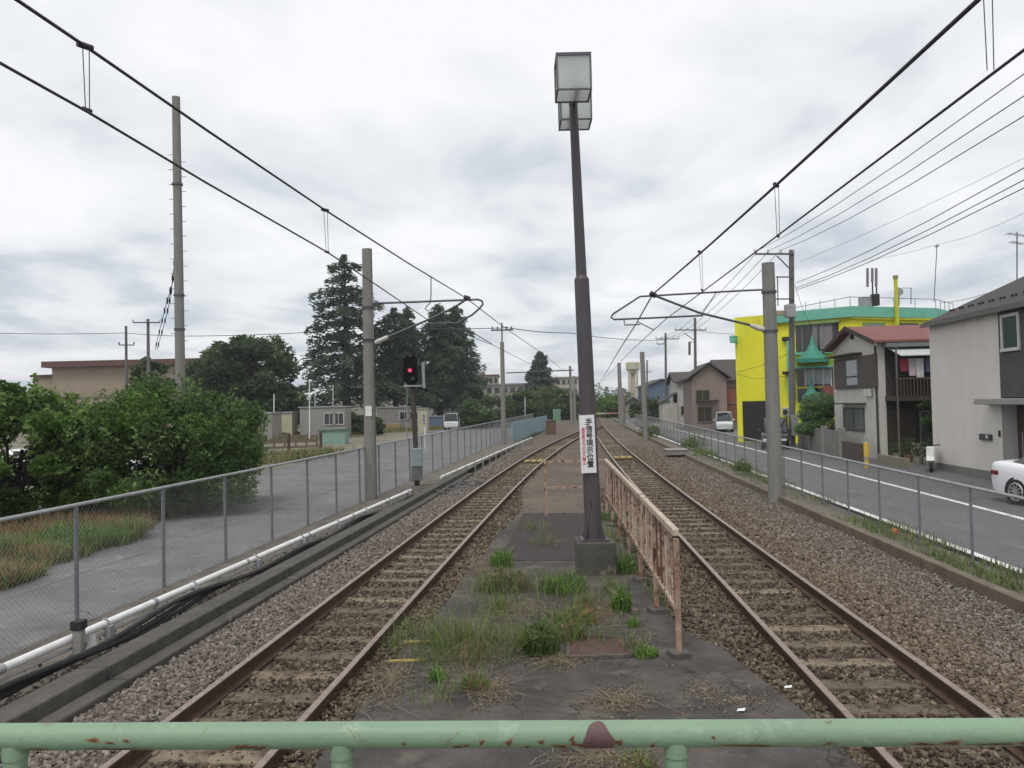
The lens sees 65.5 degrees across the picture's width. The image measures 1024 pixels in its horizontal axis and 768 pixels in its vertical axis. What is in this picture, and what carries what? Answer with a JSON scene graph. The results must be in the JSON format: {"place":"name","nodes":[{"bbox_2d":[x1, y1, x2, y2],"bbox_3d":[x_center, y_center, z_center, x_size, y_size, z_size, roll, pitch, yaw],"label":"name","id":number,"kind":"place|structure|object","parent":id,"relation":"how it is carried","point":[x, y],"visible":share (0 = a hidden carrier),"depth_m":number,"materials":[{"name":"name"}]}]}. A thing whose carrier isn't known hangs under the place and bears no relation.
{"place":"outdoors","nodes":[
{"label":"outdoors","id":0,"kind":"place"},
{"bbox_2d":[1,512,160,564],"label":"grass island","id":1,"kind":"structure","parent":0,"point":[158,520],"depth_m":20.69,"materials":[{"name":"plant"}]},
{"bbox_2d":[0,373,108,522],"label":"leafy shrub","id":2,"kind":"object","parent":1,"relation":"on","point":[18,403],"visible":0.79,"depth_m":21.36,"materials":[{"name":"green plant"}]},
{"bbox_2d":[0,497,187,590],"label":"grass","id":3,"kind":"structure","parent":1,"relation":"on","point":[46,550],"depth_m":16.88,"materials":[{"name":"green plant"}]},
{"bbox_2d":[22,401,178,515],"bbox_3d":[-11.883,2.113,22.952,4.252,3.582,4.111,-1,-1,0],"label":"leafy shrub","id":4,"kind":"object","parent":1,"relation":"on","point":[62,497],"visible":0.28,"depth_m":21.57,"materials":[{"name":"green plant"}]},
{"bbox_2d":[65,371,271,518],"bbox_3d":[-9.407,1.751,22.480,5.386,4.183,5.450,0,-2,-44],"label":"leafy shrub","id":5,"kind":"object","parent":1,"relation":"on","point":[208,416],"visible":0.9,"depth_m":21.23,"materials":[{"name":"green plant"}]},
{"bbox_2d":[0,429,436,500],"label":"yard dirt","id":6,"kind":"structure","parent":0,"point":[356,441],"depth_m":66.84,"materials":[{"name":"soil"}]},
{"bbox_2d":[127,356,171,415],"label":"tree","id":7,"kind":"object","parent":6,"relation":"on","point":[160,368],"visible":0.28,"depth_m":69.56,"materials":[{"name":"green plant"}]},
{"bbox_2d":[169,96,187,440],"bbox_3d":[-13.436,-3.800,32.108,0.527,15.709,0.512,0,-2,-43],"label":"tall pole","id":8,"kind":"object","parent":6,"relation":"on","point":[178,273],"visible":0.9,"depth_m":32.03,"materials":[{"name":"concrete"}]},
{"bbox_2d":[186,334,308,424],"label":"round tree","id":9,"kind":"object","parent":6,"relation":"on","point":[250,354],"visible":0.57,"depth_m":78.81,"materials":[{"name":"green plant"}]},
{"bbox_2d":[263,434,317,448],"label":"rail fence","id":10,"kind":"object","parent":6,"relation":"on","point":[295,440],"visible":0.8,"depth_m":58.10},
{"bbox_2d":[282,411,298,436],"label":"storage shed","id":11,"kind":"structure","parent":6,"relation":"on","point":[289,422],"depth_m":75.96,"materials":[{"name":"metal"}]},
{"bbox_2d":[298,406,351,436],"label":"prefab cabin","id":12,"kind":"object","parent":6,"relation":"on","point":[328,417],"visible":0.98,"depth_m":75.94,"materials":[{"name":"metal"}]},
{"bbox_2d":[317,428,350,444],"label":"skip container","id":13,"kind":"object","parent":6,"relation":"on","point":[338,436],"visible":0.93,"depth_m":61.92,"materials":[{"name":"green metal"}]},
{"bbox_2d":[281,254,416,407],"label":"cedar tree","id":14,"kind":"object","parent":6,"relation":"on","point":[346,359],"visible":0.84,"depth_m":102.77,"materials":[{"name":"green plant"}]},
{"bbox_2d":[376,406,421,427],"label":"prefab cabin","id":15,"kind":"object","parent":6,"relation":"on","point":[402,415],"visible":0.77,"depth_m":98.93,"materials":[{"name":"metal"}]},
{"bbox_2d":[0,433,533,707],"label":"verge","id":16,"kind":"structure","parent":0,"point":[432,477],"depth_m":13.39,"materials":[{"name":"concrete"}]},
{"bbox_2d":[70,619,96,663],"bbox_3d":[-4.694,2.826,8.753,0.265,0.460,0.135,-1,-1,0],"label":"stub post","id":17,"kind":"object","parent":16,"relation":"on","point":[78,627],"visible":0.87,"depth_m":8.70,"materials":[{"name":"concrete"}]},
{"bbox_2d":[0,489,411,681],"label":"conduit pipe","id":18,"kind":"object","parent":16,"relation":"on","point":[107,625],"visible":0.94,"depth_m":10.46,"materials":[{"name":"white paint"}]},
{"bbox_2d":[0,494,414,700],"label":"cable bundle","id":19,"kind":"object","parent":16,"relation":"on","point":[11,687],"visible":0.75,"depth_m":9.89,"materials":[{"name":"black rubber"}]},
{"bbox_2d":[0,483,432,707],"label":"rubble","id":20,"kind":"object","parent":16,"relation":"on","point":[13,697],"visible":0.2,"depth_m":10.99,"materials":[{"name":"gravel"}]},
{"bbox_2d":[0,414,532,657],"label":"chain link fence","id":21,"kind":"object","parent":16,"relation":"on","point":[76,563],"visible":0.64,"depth_m":14.43,"materials":[{"name":"metal"}]},
{"bbox_2d":[362,248,376,499],"bbox_3d":[-4.296,-0.215,23.913,0.391,7.719,0.385,-1,-1,0],"label":"catenary mast","id":22,"kind":"object","parent":16,"relation":"on","point":[370,459],"visible":0.84,"depth_m":23.78,"materials":[{"name":"concrete"}]},
{"bbox_2d":[373,277,491,343],"bbox_3d":[-2.489,-2.201,23.964,3.744,2.106,0.146,-1,-1,0],"label":"cantilever","id":23,"kind":"object","parent":22,"relation":"attached to","point":[386,337],"visible":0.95,"depth_m":23.94,"materials":[{"name":"metal"}]},
{"bbox_2d":[0,61,556,376],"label":"overhead wire","id":24,"kind":"object","parent":23,"relation":"hanging from","point":[96,117],"visible":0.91,"depth_m":7.74,"materials":[{"name":"metal"}]},
{"bbox_2d":[14,0,565,371],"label":"overhead wire","id":25,"kind":"object","parent":23,"relation":"hanging from","point":[85,46],"visible":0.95,"depth_m":7.86,"materials":[{"name":"metal"}]},
{"bbox_2d":[403,352,425,485],"bbox_3d":[-3.333,1.209,27.401,0.743,4.605,0.452,-1,-1,0],"label":"railway signal","id":26,"kind":"object","parent":16,"relation":"on","point":[410,366],"visible":1,"depth_m":27.38,"materials":[{"name":"grey"}]},
{"bbox_2d":[440,437,532,477],"bbox_3d":[-0.464,3.703,42.669,0.152,0.450,30.751,-1,-1,7],"label":"conduit pipe","id":27,"kind":"object","parent":16,"relation":"on","point":[475,462],"visible":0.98,"depth_m":37.64,"materials":[{"name":"white paint"}]},
{"bbox_2d":[511,415,546,441],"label":"sheet fence","id":28,"kind":"object","parent":16,"relation":"on","point":[523,428],"visible":0.86,"depth_m":67.03,"materials":[{"name":"metal"}]},
{"bbox_2d":[491,323,573,444],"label":"catenary mast","id":29,"kind":"object","parent":16,"relation":"on","point":[503,406],"visible":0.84,"depth_m":53.91,"materials":[{"name":"concrete"}]},
{"bbox_2d":[253,412,282,439],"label":"storage shed","id":30,"kind":"structure","parent":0,"point":[274,427],"depth_m":70.47,"materials":[{"name":"metal"}]},
{"bbox_2d":[0,419,551,655],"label":"access road","id":31,"kind":"structure","parent":0,"point":[50,612],"depth_m":17.19,"materials":[{"name":"asphalt"}]},
{"bbox_2d":[253,424,443,465],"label":"grass","id":32,"kind":"structure","parent":0,"point":[277,457],"depth_m":46.74,"materials":[{"name":"green plant"}]},
{"bbox_2d":[485,383,528,416],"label":"apartment block","id":33,"kind":"structure","parent":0,"point":[512,388],"depth_m":150.00,"materials":[{"name":"concrete"}]},
{"bbox_2d":[0,0,1023,410],"label":"sky","id":34,"kind":"structure","parent":0,"point":[429,128],"materials":[{"name":"white"}]},
{"bbox_2d":[7,408,1023,578],"bbox_3d":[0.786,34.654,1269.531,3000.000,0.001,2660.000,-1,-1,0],"label":"ground","id":35,"kind":"structure","parent":0,"point":[479,466],"depth_m":36.57,"materials":[{"name":"concrete"}]},
{"bbox_2d":[30,358,262,435],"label":"hall","id":36,"kind":"structure","parent":35,"relation":"on","point":[87,378],"depth_m":100.06,"materials":[{"name":"beige"}]},
{"bbox_2d":[143,461,222,515],"bbox_3d":[-8.963,2.966,21.859,2.111,1.678,2.304,-1,-1,0],"label":"leafy shrub","id":37,"kind":"object","parent":35,"relation":"on","point":[177,500],"visible":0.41,"depth_m":21.59,"materials":[{"name":"green plant"}]},
{"bbox_2d":[0,470,472,763],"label":"kerb wall","id":38,"kind":"structure","parent":35,"relation":"on","point":[68,697],"depth_m":9.30,"materials":[{"name":"concrete"}]},
{"bbox_2d":[332,307,454,411],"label":"cedar tree","id":39,"kind":"object","parent":35,"relation":"on","point":[394,353],"visible":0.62,"depth_m":106.25,"materials":[{"name":"green plant"}]},
{"bbox_2d":[408,303,472,415],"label":"conifer tree","id":40,"kind":"object","parent":35,"relation":"on","point":[432,352],"visible":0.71,"depth_m":108.81,"materials":[{"name":"green plant"}]},
{"bbox_2d":[421,305,492,415],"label":"conifer tree","id":41,"kind":"object","parent":35,"relation":"on","point":[472,383],"visible":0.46,"depth_m":110.76,"materials":[{"name":"green plant"}]},
{"bbox_2d":[452,399,498,428],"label":"bushy tree","id":42,"kind":"object","parent":35,"relation":"on","point":[472,413],"visible":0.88,"depth_m":93.44,"materials":[{"name":"green plant"}]},
{"bbox_2d":[479,391,517,426],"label":"bushy tree","id":43,"kind":"object","parent":35,"relation":"on","point":[489,400],"visible":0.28,"depth_m":99.67,"materials":[{"name":"green plant"}]},
{"bbox_2d":[499,389,544,420],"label":"bushy tree","id":44,"kind":"object","parent":35,"relation":"on","point":[528,402],"visible":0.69,"depth_m":119.20,"materials":[{"name":"green plant"}]},
{"bbox_2d":[523,351,557,411],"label":"conifer tree","id":45,"kind":"object","parent":35,"relation":"on","point":[540,361],"visible":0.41,"depth_m":148.91,"materials":[{"name":"green plant"}]},
{"bbox_2d":[534,386,579,419],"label":"bushy tree","id":46,"kind":"object","parent":35,"relation":"on","point":[561,396],"visible":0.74,"depth_m":127.59,"materials":[{"name":"green plant"}]},
{"bbox_2d":[595,394,628,417],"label":"bushy tree","id":47,"kind":"object","parent":35,"relation":"on","point":[611,406],"visible":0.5,"depth_m":137.57,"materials":[{"name":"green plant"}]},
{"bbox_2d":[626,362,639,399],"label":"water tower","id":48,"kind":"structure","parent":35,"relation":"on","point":[632,368],"depth_m":189.03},
{"bbox_2d":[640,352,648,440],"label":"catenary mast","id":49,"kind":"object","parent":35,"relation":"on","point":[644,402],"visible":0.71,"depth_m":55.85,"materials":[{"name":"concrete"}]},
{"bbox_2d":[626,396,669,421],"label":"bushy tree","id":50,"kind":"object","parent":35,"relation":"on","point":[634,408],"visible":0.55,"depth_m":103.76,"materials":[{"name":"green plant"}]},
{"bbox_2d":[624,425,1023,613],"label":"kerb wall","id":51,"kind":"structure","parent":35,"relation":"on","point":[997,593],"depth_m":13.64,"materials":[{"name":"concrete"}]},
{"bbox_2d":[32,414,1023,767],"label":"ballast","id":52,"kind":"structure","parent":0,"point":[568,500],"depth_m":14.55,"materials":[{"name":"gravel"}]},
{"bbox_2d":[99,425,602,767],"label":"railway track","id":53,"kind":"structure","parent":52,"relation":"on","point":[207,699],"depth_m":8.86,"materials":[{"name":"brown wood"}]},
{"bbox_2d":[0,445,1023,767],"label":"gravel","id":54,"kind":"structure","parent":52,"relation":"on","point":[874,589],"depth_m":9.72,"materials":[{"name":"gravel"}]},
{"bbox_2d":[596,416,1023,767],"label":"railway track","id":55,"kind":"structure","parent":52,"relation":"on","point":[960,702],"depth_m":8.80,"materials":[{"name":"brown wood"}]},
{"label":"platform","id":56,"kind":"structure","parent":52,"relation":"on","visible":0},
{"bbox_2d":[0,718,1023,767],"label":"railing","id":57,"kind":"object","parent":56,"relation":"on","point":[676,739],"visible":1,"depth_m":1.19,"materials":[{"name":"metal"}]},
{"bbox_2d":[315,519,860,767],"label":"platform slab","id":58,"kind":"structure","parent":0,"point":[721,664],"depth_m":7.14,"materials":[{"name":"concrete"}]},
{"bbox_2d":[395,597,479,645],"bbox_3d":[-0.787,2.590,8.907,1.278,0.503,1.438,-1,-1,0],"label":"weed clump","id":59,"kind":"object","parent":58,"relation":"on","point":[430,626],"visible":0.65,"depth_m":8.89,"materials":[{"name":"green plant"}]},
{"bbox_2d":[375,596,537,671],"bbox_3d":[-0.508,2.499,8.242,1.893,0.639,1.972,-3,-2,42],"label":"weed clump","id":60,"kind":"object","parent":58,"relation":"on","point":[440,643],"visible":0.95,"depth_m":8.20,"materials":[{"name":"green plant"}]},
{"bbox_2d":[454,663,493,692],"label":"weed clump","id":61,"kind":"object","parent":58,"relation":"on","point":[475,679],"visible":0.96,"depth_m":7.29,"materials":[{"name":"green plant"}]},
{"bbox_2d":[488,542,517,567],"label":"weed clump","id":62,"kind":"object","parent":58,"relation":"on","point":[496,559],"visible":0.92,"depth_m":12.74,"materials":[{"name":"green plant"}]},
{"bbox_2d":[472,560,536,595],"bbox_3d":[-0.098,2.672,11.146,1.020,0.488,0.954,-1,-1,0],"label":"weed clump","id":63,"kind":"object","parent":58,"relation":"on","point":[510,576],"visible":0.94,"depth_m":11.08,"materials":[{"name":"green plant"}]},
{"bbox_2d":[340,548,684,767],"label":"straw","id":64,"kind":"object","parent":58,"relation":"on","point":[555,658],"visible":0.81,"depth_m":7.42,"materials":[{"name":"plant"}]},
{"bbox_2d":[361,517,708,717],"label":"grass","id":65,"kind":"structure","parent":58,"relation":"on","point":[559,616],"depth_m":9.59,"materials":[{"name":"green plant"}]},
{"bbox_2d":[511,607,568,657],"bbox_3d":[0.306,2.541,8.320,0.691,0.574,0.616,-1,-1,0],"label":"weed clump","id":66,"kind":"object","parent":58,"relation":"on","point":[547,642],"visible":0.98,"depth_m":8.23,"materials":[{"name":"green plant"}]},
{"bbox_2d":[503,513,584,559],"bbox_3d":[0.715,2.985,16.000,1.490,0.006,5.674,-1,-1,6],"label":"path patch","id":67,"kind":"object","parent":58,"relation":"on","point":[571,526],"visible":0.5,"depth_m":15.48,"materials":[{"name":"concrete"}]},
{"bbox_2d":[541,566,590,596],"bbox_3d":[0.757,2.685,10.938,0.824,0.391,0.854,-1,-1,0],"label":"weed clump","id":68,"kind":"object","parent":58,"relation":"on","point":[567,589],"visible":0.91,"depth_m":10.89,"materials":[{"name":"green plant"}]},
{"bbox_2d":[550,612,592,643],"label":"weed clump","id":69,"kind":"object","parent":58,"relation":"on","point":[576,633],"visible":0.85,"depth_m":8.69,"materials":[{"name":"green plant"}]},
{"bbox_2d":[353,549,790,767],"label":"soil crumbs","id":70,"kind":"object","parent":58,"relation":"on","point":[733,698],"visible":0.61,"depth_m":7.28,"materials":[{"name":"soil"}]},
{"bbox_2d":[554,52,615,575],"bbox_3d":[1.102,-0.937,12.348,0.756,7.740,1.758,-1,-1,0],"label":"lamp post","id":71,"kind":"object","parent":58,"relation":"on","point":[595,549],"visible":0.94,"depth_m":12.14,"materials":[{"name":"metal"}]},
{"bbox_2d":[578,415,596,472],"bbox_3d":[1.150,0.913,12.199,0.261,0.880,0.260,-2,-1,0],"label":"sign","id":72,"kind":"object","parent":71,"relation":"attached to","point":[586,424],"visible":1,"depth_m":12.07,"materials":[{"name":"metal"}]},
{"bbox_2d":[566,636,633,658],"bbox_3d":[0.908,2.777,8.422,0.710,0.032,0.719,-1,-1,0],"label":"drain cover","id":73,"kind":"object","parent":58,"relation":"on","point":[618,651],"visible":0.7,"depth_m":8.31,"materials":[{"name":"concrete"}]},
{"bbox_2d":[544,459,691,659],"bbox_3d":[1.512,2.291,13.221,1.540,1.362,10.470,-1,-1,0],"label":"fence","id":74,"kind":"object","parent":58,"relation":"on","point":[645,516],"visible":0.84,"depth_m":10.44,"materials":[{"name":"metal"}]},
{"bbox_2d":[607,582,635,612],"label":"weed clump","id":75,"kind":"object","parent":58,"relation":"on","point":[622,601],"visible":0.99,"depth_m":9.89,"materials":[{"name":"green plant"}]},
{"bbox_2d":[616,544,643,574],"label":"weed clump","id":76,"kind":"object","parent":58,"relation":"on","point":[623,566],"visible":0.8,"depth_m":12.06,"materials":[{"name":"green plant"}]},
{"bbox_2d":[611,748,664,767],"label":"weed clump","id":77,"kind":"object","parent":58,"relation":"on","point":[637,764],"visible":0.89,"depth_m":5.55,"materials":[{"name":"green plant"}]},
{"bbox_2d":[710,359,737,428],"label":"brown house","id":78,"kind":"structure","parent":0,"point":[727,366],"depth_m":74.92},
{"bbox_2d":[615,417,926,464],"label":"yard","id":79,"kind":"structure","parent":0,"point":[736,431],"depth_m":69.62,"materials":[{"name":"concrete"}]},
{"bbox_2d":[635,378,669,416],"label":"blue building","id":80,"kind":"structure","parent":79,"relation":"on","point":[656,388],"depth_m":125.00,"materials":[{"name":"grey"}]},
{"bbox_2d":[798,426,845,456],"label":"block wall","id":81,"kind":"structure","parent":79,"relation":"on","point":[824,439],"depth_m":40.35,"materials":[{"name":"concrete"}]},
{"bbox_2d":[729,275,952,442],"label":"yellow building","id":82,"kind":"structure","parent":79,"relation":"on","point":[813,370],"depth_m":50.00,"materials":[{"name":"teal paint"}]},
{"bbox_2d":[742,401,765,440],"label":"garage door","id":83,"kind":"structure","parent":82,"relation":"in","point":[754,412],"depth_m":51.91,"materials":[{"name":"metal"}]},
{"bbox_2d":[795,322,838,352],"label":"window","id":84,"kind":"structure","parent":82,"relation":"in","point":[807,329],"depth_m":49.76,"materials":[{"name":"grey"}]},
{"bbox_2d":[858,268,879,305],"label":"antenna cluster","id":85,"kind":"object","parent":82,"relation":"on","point":[875,299],"visible":0.98,"depth_m":48.91,"materials":[{"name":"metal"}]},
{"bbox_2d":[920,276,1023,478],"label":"grey house","id":86,"kind":"structure","parent":79,"relation":"on","point":[977,367],"depth_m":27.15,"materials":[{"name":"beige"}]},
{"bbox_2d":[999,311,1020,351],"bbox_3d":[15.585,-1.622,24.935,0.078,1.180,1.050,-1,-1,4],"label":"window","id":87,"kind":"structure","parent":86,"relation":"in","point":[1010,339],"depth_m":24.92,"materials":[{"name":"white glass"}]},
{"bbox_2d":[610,417,1023,595],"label":"verge","id":88,"kind":"structure","parent":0,"point":[819,506],"depth_m":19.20,"materials":[{"name":"green plant"}]},
{"bbox_2d":[761,262,783,503],"bbox_3d":[6.962,0.035,21.302,0.415,6.577,0.400,-1,-1,0],"label":"catenary mast","id":89,"kind":"object","parent":88,"relation":"on","point":[773,437],"visible":0.85,"depth_m":21.16,"materials":[{"name":"concrete"}]},
{"bbox_2d":[610,289,764,331],"bbox_3d":[4.774,-1.922,21.352,4.291,1.213,0.146,-1,-1,0],"label":"cantilever","id":90,"kind":"object","parent":89,"relation":"attached to","point":[757,327],"visible":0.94,"depth_m":21.33,"materials":[{"name":"metal"}]},
{"bbox_2d":[653,0,980,293],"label":"overhead wire","id":91,"kind":"object","parent":90,"relation":"hanging from","point":[955,20],"visible":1,"depth_m":8.13,"materials":[{"name":"metal"}]},
{"bbox_2d":[983,0,993,69],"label":"hanger","id":92,"kind":"object","parent":91,"relation":"hanging from","point":[985,34],"visible":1,"depth_m":5.80,"materials":[{"name":"metal"}]},
{"bbox_2d":[600,48,1023,383],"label":"overhead wire","id":93,"kind":"object","parent":92,"relation":"hanging from","point":[1015,56],"visible":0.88,"depth_m":7.65,"materials":[{"name":"metal"}]},
{"bbox_2d":[635,414,1023,584],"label":"chain link fence","id":94,"kind":"object","parent":88,"relation":"on","point":[878,468],"visible":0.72,"depth_m":17.55,"materials":[{"name":"metal"}]},
{"bbox_2d":[625,418,1023,568],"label":"street","id":95,"kind":"structure","parent":0,"point":[956,511],"depth_m":19.87,"materials":[{"name":"asphalt"}]},
{"bbox_2d":[638,428,1021,570],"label":"road marking","id":96,"kind":"object","parent":95,"relation":"on","point":[872,515],"visible":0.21,"depth_m":18.42,"materials":[{"name":"paint"}]},
{"bbox_2d":[640,419,1023,516],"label":"roadside","id":97,"kind":"structure","parent":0,"point":[981,482],"depth_m":27.26,"materials":[{"name":"concrete"}]},
{"bbox_2d":[657,372,688,427],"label":"white house","id":98,"kind":"structure","parent":97,"relation":"on","point":[673,410],"depth_m":83.94,"materials":[{"name":"grey"}]},
{"bbox_2d":[678,362,731,430],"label":"brown house","id":99,"kind":"structure","parent":97,"relation":"on","point":[704,394],"depth_m":71.86,"materials":[{"name":"grey"}]},
{"bbox_2d":[758,417,791,448],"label":"black car","id":100,"kind":"object","parent":97,"relation":"on","point":[785,430],"visible":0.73,"depth_m":44.30,"materials":[{"name":"black paint"}]},
{"bbox_2d":[754,249,798,446],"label":"utility pole","id":101,"kind":"object","parent":97,"relation":"on","point":[789,311],"visible":0.84,"depth_m":45.90,"materials":[{"name":"concrete"}]},
{"bbox_2d":[793,392,834,435],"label":"topiary pine","id":102,"kind":"object","parent":97,"relation":"on","point":[820,413],"visible":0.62,"depth_m":42.41,"materials":[{"name":"green plant"}]},
{"bbox_2d":[842,441,863,461],"bbox_3d":[15.201,3.008,35.312,0.060,0.800,3.059,-1,-1,4],"label":"wooden fence","id":103,"kind":"object","parent":97,"relation":"on","point":[852,451],"visible":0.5,"depth_m":35.39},
{"bbox_2d":[877,454,909,468],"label":"block wall","id":104,"kind":"structure","parent":97,"relation":"on","point":[894,461],"depth_m":31.68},
{"bbox_2d":[991,457,1023,505],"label":"white car","id":105,"kind":"object","parent":97,"relation":"on","point":[1008,476],"visible":0.82,"depth_m":20.38,"materials":[{"name":"white paint"}]},
{"bbox_2d":[822,325,932,458],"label":"red roofed house","id":106,"kind":"structure","parent":0,"point":[879,395],"depth_m":35.72,"materials":[{"name":"paint"}]},
{"bbox_2d":[843,407,864,431],"bbox_3d":[16.635,1.712,38.805,0.078,1.120,2.820,-1,-1,4],"label":"window","id":107,"kind":"structure","parent":106,"relation":"in","point":[853,418],"depth_m":38.71,"materials":[{"name":"grey glass"}]},
{"bbox_2d":[889,410,916,455],"bbox_3d":[17.399,2.186,35.443,1.100,2.050,0.050,-1,-1,4],"label":"door","id":108,"kind":"structure","parent":106,"relation":"in","point":[906,417],"depth_m":35.42,"materials":[{"name":"brown wood"}]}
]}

